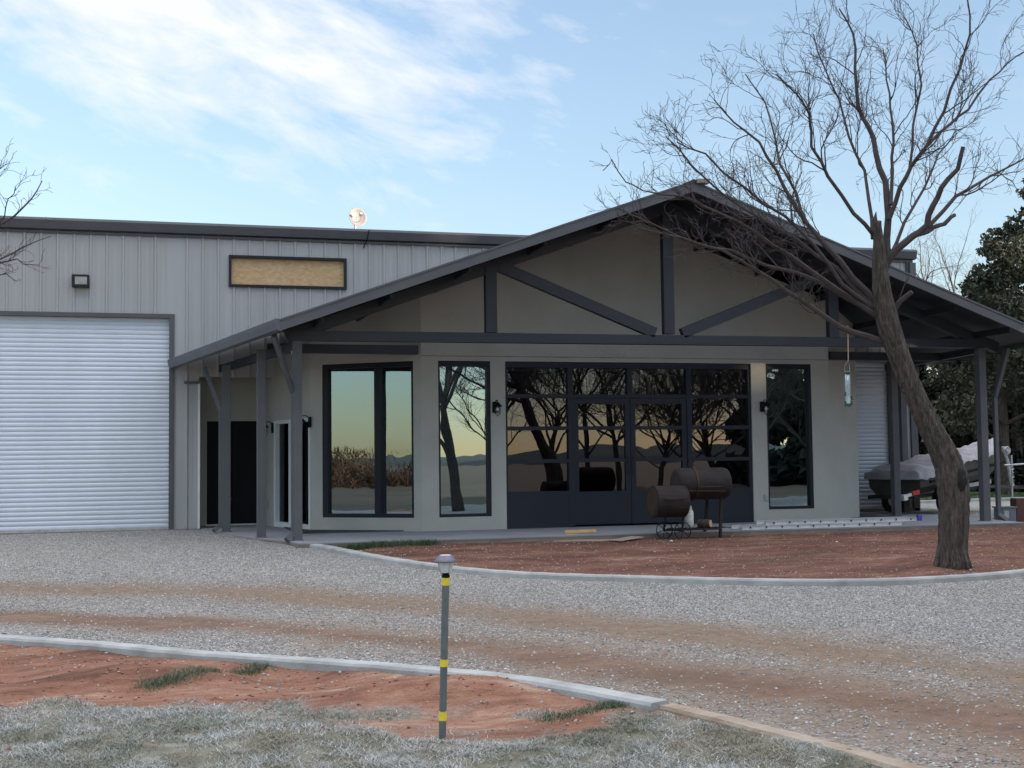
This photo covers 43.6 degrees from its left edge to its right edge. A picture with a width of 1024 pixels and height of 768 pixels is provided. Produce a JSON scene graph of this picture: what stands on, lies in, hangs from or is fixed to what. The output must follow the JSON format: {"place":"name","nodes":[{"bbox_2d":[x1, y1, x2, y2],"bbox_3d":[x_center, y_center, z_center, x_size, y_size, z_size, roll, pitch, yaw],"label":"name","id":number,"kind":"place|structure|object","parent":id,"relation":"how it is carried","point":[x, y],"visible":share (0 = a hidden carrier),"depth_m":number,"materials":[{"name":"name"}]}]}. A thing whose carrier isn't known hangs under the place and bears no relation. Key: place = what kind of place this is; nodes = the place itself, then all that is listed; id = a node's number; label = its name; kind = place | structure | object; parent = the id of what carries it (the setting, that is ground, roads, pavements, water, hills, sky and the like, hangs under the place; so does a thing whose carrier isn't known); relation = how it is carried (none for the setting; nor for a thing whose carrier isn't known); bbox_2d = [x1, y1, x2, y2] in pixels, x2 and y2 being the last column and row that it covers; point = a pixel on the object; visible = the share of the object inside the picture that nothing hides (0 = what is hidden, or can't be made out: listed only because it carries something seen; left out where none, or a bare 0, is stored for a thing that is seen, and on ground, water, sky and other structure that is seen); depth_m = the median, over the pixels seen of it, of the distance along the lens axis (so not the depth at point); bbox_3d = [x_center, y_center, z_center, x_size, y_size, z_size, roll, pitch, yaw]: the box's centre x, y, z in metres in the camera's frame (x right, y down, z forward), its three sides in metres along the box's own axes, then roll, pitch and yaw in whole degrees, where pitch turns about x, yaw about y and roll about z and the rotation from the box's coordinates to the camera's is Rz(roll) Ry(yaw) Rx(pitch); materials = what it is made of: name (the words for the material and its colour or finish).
{"place":"outdoors","nodes":[
{"label":"outdoors","id":0,"kind":"place"},
{"bbox_2d":[0,644,875,767],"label":"yard","id":1,"kind":"structure","parent":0,"point":[394,695],"depth_m":8.11,"materials":[{"name":"red soil"}]},
{"bbox_2d":[128,661,629,723],"bbox_3d":[-0.939,2.077,8.640,3.592,0.176,1.405,-3,-4,34],"label":"grass patch","id":2,"kind":"object","parent":1,"relation":"on","point":[609,704],"visible":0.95,"depth_m":9.10,"materials":[{"name":"green plant"}]},
{"bbox_2d":[434,554,456,739],"bbox_3d":[-0.378,1.533,7.372,0.133,1.094,0.132,-2,-4,15],"label":"solar light","id":3,"kind":"object","parent":1,"relation":"on","point":[445,563],"visible":0.98,"depth_m":7.38,"materials":[{"name":"plastic"}]},
{"bbox_2d":[0,529,1020,766],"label":"spilled stones","id":4,"kind":"object","parent":1,"relation":"on","point":[587,703],"visible":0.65,"depth_m":10.48,"materials":[{"name":"grey stone"}]},
{"bbox_2d":[0,527,1023,755],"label":"soil clods","id":5,"kind":"object","parent":1,"relation":"on","point":[389,681],"visible":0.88,"depth_m":16.51,"materials":[{"name":"red soil"}]},
{"bbox_2d":[658,702,926,767],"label":"buried kerb","id":6,"kind":"structure","parent":1,"relation":"on","point":[865,756],"depth_m":7.24,"materials":[{"name":"beige concrete"}]},
{"bbox_2d":[0,694,880,767],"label":"frosted grass","id":7,"kind":"structure","parent":0,"point":[376,758],"depth_m":7.13,"materials":[{"name":"grey plant"}]},
{"bbox_2d":[0,500,1023,767],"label":"driveway","id":8,"kind":"structure","parent":0,"point":[724,684],"depth_m":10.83,"materials":[{"name":"gravel"}]},
{"bbox_2d":[0,138,52,283],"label":"bare tree","id":9,"kind":"object","parent":8,"relation":"on","point":[15,251],"visible":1,"depth_m":13.06,"materials":[{"name":"brown plant"}]},
{"bbox_2d":[0,634,668,711],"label":"concrete kerb","id":10,"kind":"structure","parent":8,"relation":"on","point":[595,694],"depth_m":9.76,"materials":[{"name":"grey concrete"}]},
{"bbox_2d":[167,178,1023,547],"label":"porch building","id":11,"kind":"structure","parent":8,"relation":"on","point":[619,370],"depth_m":24.13,"materials":[{"name":"paint"}]},
{"bbox_2d":[205,421,256,525],"bbox_3d":[-5.784,1.844,26.531,1.100,2.150,0.160,0,-4,-16],"label":"back door","id":12,"kind":"structure","parent":11,"relation":"in","point":[243,433],"depth_m":26.58,"materials":[{"name":"metal"}]},
{"bbox_2d":[266,421,273,434],"bbox_3d":[-4.938,0.909,25.844,0.279,0.323,0.183,0,-4,-16],"label":"wall lantern","id":13,"kind":"object","parent":11,"relation":"attached to","point":[272,427],"depth_m":25.87,"materials":[{"name":"black metal"}]},
{"bbox_2d":[274,418,309,529],"bbox_3d":[-4.205,1.749,25.025,0.389,2.120,1.935,1,-4,-27],"label":"sliding door","id":14,"kind":"structure","parent":11,"relation":"in","point":[282,428],"depth_m":25.40,"materials":[{"name":"white metal"}]},
{"bbox_2d":[302,415,310,428],"bbox_3d":[-3.915,0.742,24.110,0.279,0.323,0.183,0,-4,-16],"label":"wall lantern","id":15,"kind":"object","parent":11,"relation":"attached to","point":[309,422],"depth_m":24.14,"materials":[{"name":"black metal"}]},
{"bbox_2d":[303,530,325,532],"bbox_3d":[-3.529,2.603,22.588,0.502,0.036,0.050,1,-4,-28],"label":"metal bar","id":16,"kind":"object","parent":11,"relation":"on","point":[314,531],"visible":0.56,"depth_m":22.58,"materials":[{"name":"metal"}]},
{"bbox_2d":[323,361,413,517],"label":"window","id":17,"kind":"structure","parent":11,"relation":"in","point":[368,436],"depth_m":23.83,"materials":[{"name":"glass"}]},
{"bbox_2d":[438,361,491,516],"bbox_3d":[-0.882,1.008,23.636,0.990,2.868,0.110,0,-4,-16],"label":"window","id":18,"kind":"structure","parent":11,"relation":"in","point":[464,404],"depth_m":23.65,"materials":[{"name":"clear glass"}]},
{"bbox_2d":[492,400,501,416],"bbox_3d":[-0.279,0.447,23.630,0.176,0.324,0.273,0,-4,-16],"label":"wall lantern","id":19,"kind":"object","parent":11,"relation":"attached to","point":[496,405],"depth_m":23.61,"materials":[{"name":"black metal"}]},
{"bbox_2d":[564,529,595,532],"bbox_3d":[1.178,2.536,22.062,0.544,0.061,0.090,0,-3,-5],"label":"lumber","id":20,"kind":"object","parent":11,"relation":"on","point":[581,531],"visible":1,"depth_m":22.02,"materials":[{"name":"yellow wood"}]},
{"bbox_2d":[573,398,631,524],"bbox_3d":[1.716,1.462,24.327,1.140,2.385,0.128,0,-4,-16],"label":"door","id":21,"kind":"structure","parent":11,"relation":"in","point":[602,452],"depth_m":24.35,"materials":[{"name":"glass"}]},
{"bbox_2d":[630,398,687,522],"bbox_3d":[2.833,1.467,24.640,1.160,2.385,0.128,0,-4,-16],"label":"door","id":22,"kind":"structure","parent":11,"relation":"in","point":[658,426],"depth_m":24.66,"materials":[{"name":"glass"}]},
{"bbox_2d":[760,400,770,415],"bbox_3d":[4.960,0.463,25.099,0.176,0.324,0.273,0,-4,-16],"label":"wall lantern","id":23,"kind":"object","parent":11,"relation":"attached to","point":[763,404],"depth_m":25.09,"materials":[{"name":"black metal"}]},
{"bbox_2d":[766,364,813,509],"bbox_3d":[5.483,1.038,25.420,0.990,2.868,0.110,0,-4,-16],"label":"window","id":24,"kind":"structure","parent":11,"relation":"in","point":[788,386],"depth_m":25.44,"materials":[{"name":"black glass"}]},
{"bbox_2d":[731,522,901,529],"bbox_3d":[5.470,2.532,22.972,3.162,0.068,0.474,0,-4,-16],"label":"ladder","id":25,"kind":"object","parent":11,"relation":"on","point":[764,526],"visible":0.98,"depth_m":22.77,"materials":[{"name":"metal"}]},
{"bbox_2d":[755,515,921,524],"bbox_3d":[5.917,2.449,23.147,3.121,0.108,0.429,0,-4,-16],"label":"ladder","id":26,"kind":"object","parent":25,"relation":"on","point":[838,520],"visible":1,"depth_m":23.03,"materials":[{"name":"metal"}]},
{"bbox_2d":[868,446,1023,511],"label":"boat trailer","id":27,"kind":"object","parent":11,"relation":"on","point":[886,500],"visible":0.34,"depth_m":28.68,"materials":[{"name":"metal"}]},
{"bbox_2d":[864,438,1004,494],"bbox_3d":[9.765,1.840,28.880,3.692,1.260,1.500,2,-4,-33],"label":"covered boat","id":28,"kind":"object","parent":27,"relation":"on","point":[917,472],"visible":0.56,"depth_m":28.14,"materials":[{"name":"grey fabric"}]},
{"bbox_2d":[310,544,1023,586],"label":"concrete kerb","id":29,"kind":"structure","parent":8,"relation":"on","point":[849,582],"depth_m":15.40,"materials":[{"name":"grey concrete"}]},
{"bbox_2d":[920,234,1023,495],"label":"cedar tree","id":30,"kind":"object","parent":8,"relation":"on","point":[982,285],"visible":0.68,"depth_m":37.92,"materials":[{"name":"green plant"}]},
{"bbox_2d":[920,497,1023,503],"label":"concrete kerb","id":31,"kind":"structure","parent":8,"relation":"on","point":[971,500],"depth_m":35.20,"materials":[{"name":"grey concrete"}]},
{"bbox_2d":[1004,455,1023,497],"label":"pipe stand","id":32,"kind":"object","parent":8,"relation":"on","point":[1012,472],"visible":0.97,"depth_m":29.21,"materials":[{"name":"white metal"}]},
{"bbox_2d":[0,0,1023,373],"label":"sky","id":33,"kind":"structure","parent":0,"point":[458,116],"materials":[{"name":"blue"}]},
{"bbox_2d":[356,517,1023,578],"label":"soil bed","id":34,"kind":"object","parent":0,"point":[891,562],"visible":0.59,"depth_m":18.47,"materials":[{"name":"red soil"}]},
{"bbox_2d":[332,538,443,549],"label":"grass tufts","id":35,"kind":"object","parent":34,"relation":"on","point":[375,544],"visible":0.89,"depth_m":20.38,"materials":[{"name":"green plant"}]},
{"bbox_2d":[553,539,627,541],"bbox_3d":[1.313,2.587,21.192,1.231,0.030,0.420,-1,-3,11],"label":"plywood scrap","id":36,"kind":"object","parent":34,"relation":"on","point":[601,540],"visible":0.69,"depth_m":21.12,"materials":[{"name":"beige wood"}]},
{"bbox_2d":[608,536,643,540],"bbox_3d":[1.875,2.537,21.016,0.553,0.051,0.300,2,-4,-40],"label":"plywood scrap","id":37,"kind":"object","parent":34,"relation":"on","point":[627,538],"visible":1,"depth_m":20.97,"materials":[{"name":"beige wood"}]},
{"bbox_2d":[647,467,731,538],"bbox_3d":[2.981,2.016,21.639,1.609,1.217,0.752,1,-4,-31],"label":"smoker","id":38,"kind":"object","parent":34,"relation":"on","point":[680,492],"visible":0.98,"depth_m":21.51,"materials":[{"name":"metal"}]},
{"bbox_2d":[684,506,693,527],"bbox_3d":[2.985,2.242,21.610,0.156,0.370,0.154,0,-4,-16],"label":"propane tank","id":39,"kind":"object","parent":38,"relation":"on","point":[689,518],"visible":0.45,"depth_m":21.54,"materials":[{"name":"metal"}]},
{"bbox_2d":[697,519,711,527],"bbox_3d":[3.259,2.359,21.692,0.224,0.140,0.138,-3,-4,29],"label":"short log","id":40,"kind":"object","parent":38,"relation":"on","point":[705,523],"visible":1,"depth_m":21.65,"materials":[{"name":"brown wood"}]},
{"bbox_2d":[722,549,853,573],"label":"thin grass","id":41,"kind":"structure","parent":34,"relation":"on","point":[786,559],"depth_m":17.71,"materials":[{"name":"plant"}]},
{"bbox_2d":[586,0,1023,569],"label":"bare tree","id":42,"kind":"object","parent":34,"relation":"on","point":[879,305],"visible":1,"depth_m":16.48,"materials":[{"name":"brown plant"}]},
{"bbox_2d":[844,333,853,406],"bbox_3d":[4.327,-0.230,16.539,0.102,1.042,0.118,-4,-5,41],"label":"bird feeder","id":43,"kind":"object","parent":42,"relation":"hanging from","point":[848,401],"visible":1,"depth_m":16.51,"materials":[{"name":"clear plastic"}]},
{"bbox_2d":[992,506,1016,521],"bbox_3d":[9.724,2.575,25.288,0.350,0.320,0.312,0,-4,-16],"label":"utility box","id":44,"kind":"object","parent":34,"relation":"on","point":[1009,512],"visible":0.53,"depth_m":25.17,"materials":[{"name":"grey metal"}]},
{"bbox_2d":[1010,498,1023,520],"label":"timber post","id":45,"kind":"object","parent":34,"relation":"on","point":[1018,503],"visible":0.8,"depth_m":25.66,"materials":[{"name":"wood"}]},
{"bbox_2d":[920,492,1023,499],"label":"grass","id":46,"kind":"structure","parent":0,"point":[992,495],"depth_m":37.20,"materials":[{"name":"green plant"}]},
{"bbox_2d":[970,490,1023,493],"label":"lawn","id":47,"kind":"structure","parent":0,"point":[973,491],"depth_m":42.68,"materials":[{"name":"green plant"}]},
{"bbox_2d":[918,431,922,444],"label":"cedar tree","id":48,"kind":"object","parent":47,"relation":"on","point":[920,440],"visible":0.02,"depth_m":49.48,"materials":[{"name":"green plant"}]},
{"bbox_2d":[918,364,929,454],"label":"cedar tree","id":49,"kind":"object","parent":47,"relation":"on","point":[922,448],"visible":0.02,"depth_m":46.79,"materials":[{"name":"green plant"}]},
{"bbox_2d":[921,360,976,482],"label":"cedar tree","id":50,"kind":"object","parent":47,"relation":"on","point":[958,440],"visible":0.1,"depth_m":43.88,"materials":[{"name":"green plant"}]},
{"bbox_2d":[943,367,1023,481],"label":"cedar tree","id":51,"kind":"object","parent":47,"relation":"on","point":[1009,416],"depth_m":45.13,"materials":[{"name":"green plant"}]},
{"bbox_2d":[961,293,1023,491],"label":"cedar tree","id":52,"kind":"object","parent":47,"relation":"on","point":[1017,454],"visible":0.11,"depth_m":43.54,"materials":[{"name":"green plant"}]},
{"bbox_3d":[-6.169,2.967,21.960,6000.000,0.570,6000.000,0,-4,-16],"label":"ground","id":53,"kind":"structure","parent":0,"visible":0},
{"bbox_2d":[0,216,920,534],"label":"metal building","id":54,"kind":"structure","parent":53,"relation":"on","point":[98,414],"depth_m":25.23,"materials":[{"name":"grey metal"}]},
{"bbox_2d":[72,274,88,287],"bbox_3d":[-8.373,-1.998,24.872,0.320,0.240,0.162,0,-4,-16],"label":"flood light","id":55,"kind":"object","parent":54,"relation":"attached to","point":[80,280],"visible":1,"depth_m":24.81,"materials":[{"name":"metal"}]},
{"bbox_2d":[0,311,174,532],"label":"roll door","id":56,"kind":"structure","parent":54,"relation":"in","point":[87,398],"depth_m":24.93,"materials":[{"name":"white metal"}]},
{"bbox_2d":[229,255,346,289],"bbox_3d":[-4.553,-2.266,26.081,2.370,0.640,0.130,0,-4,-16],"label":"boarded window","id":57,"kind":"structure","parent":54,"relation":"in","point":[244,270],"depth_m":26.08,"materials":[{"name":"beige wood"}]},
{"bbox_2d":[349,208,366,228],"bbox_3d":[-3.311,-3.461,27.672,0.329,0.701,0.317,-2,-4,20],"label":"satellite dish","id":58,"kind":"object","parent":54,"relation":"on","point":[357,217],"visible":0.97,"depth_m":27.72,"materials":[{"name":"white metal"}]},
{"bbox_2d":[855,363,889,508],"bbox_3d":[8.062,1.213,29.426,1.520,3.420,0.140,0,-4,-16],"label":"roll door","id":59,"kind":"structure","parent":54,"relation":"in","point":[871,378],"depth_m":29.54,"materials":[{"name":"white metal"}]},
{"bbox_2d":[892,202,1007,371],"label":"bare tree","id":60,"kind":"object","parent":53,"relation":"on","point":[948,272],"visible":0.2,"depth_m":52.98,"materials":[{"name":"brown plant"}]},
{"bbox_2d":[950,255,1019,295],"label":"bare tree","id":61,"kind":"object","parent":53,"relation":"on","point":[966,275],"visible":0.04,"depth_m":58.11,"materials":[{"name":"brown plant"}]},
{"bbox_2d":[952,178,1023,416],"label":"cedar tree","id":62,"kind":"object","parent":53,"relation":"on","point":[1016,229],"visible":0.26,"depth_m":40.57,"materials":[{"name":"green plant"}]}
]}

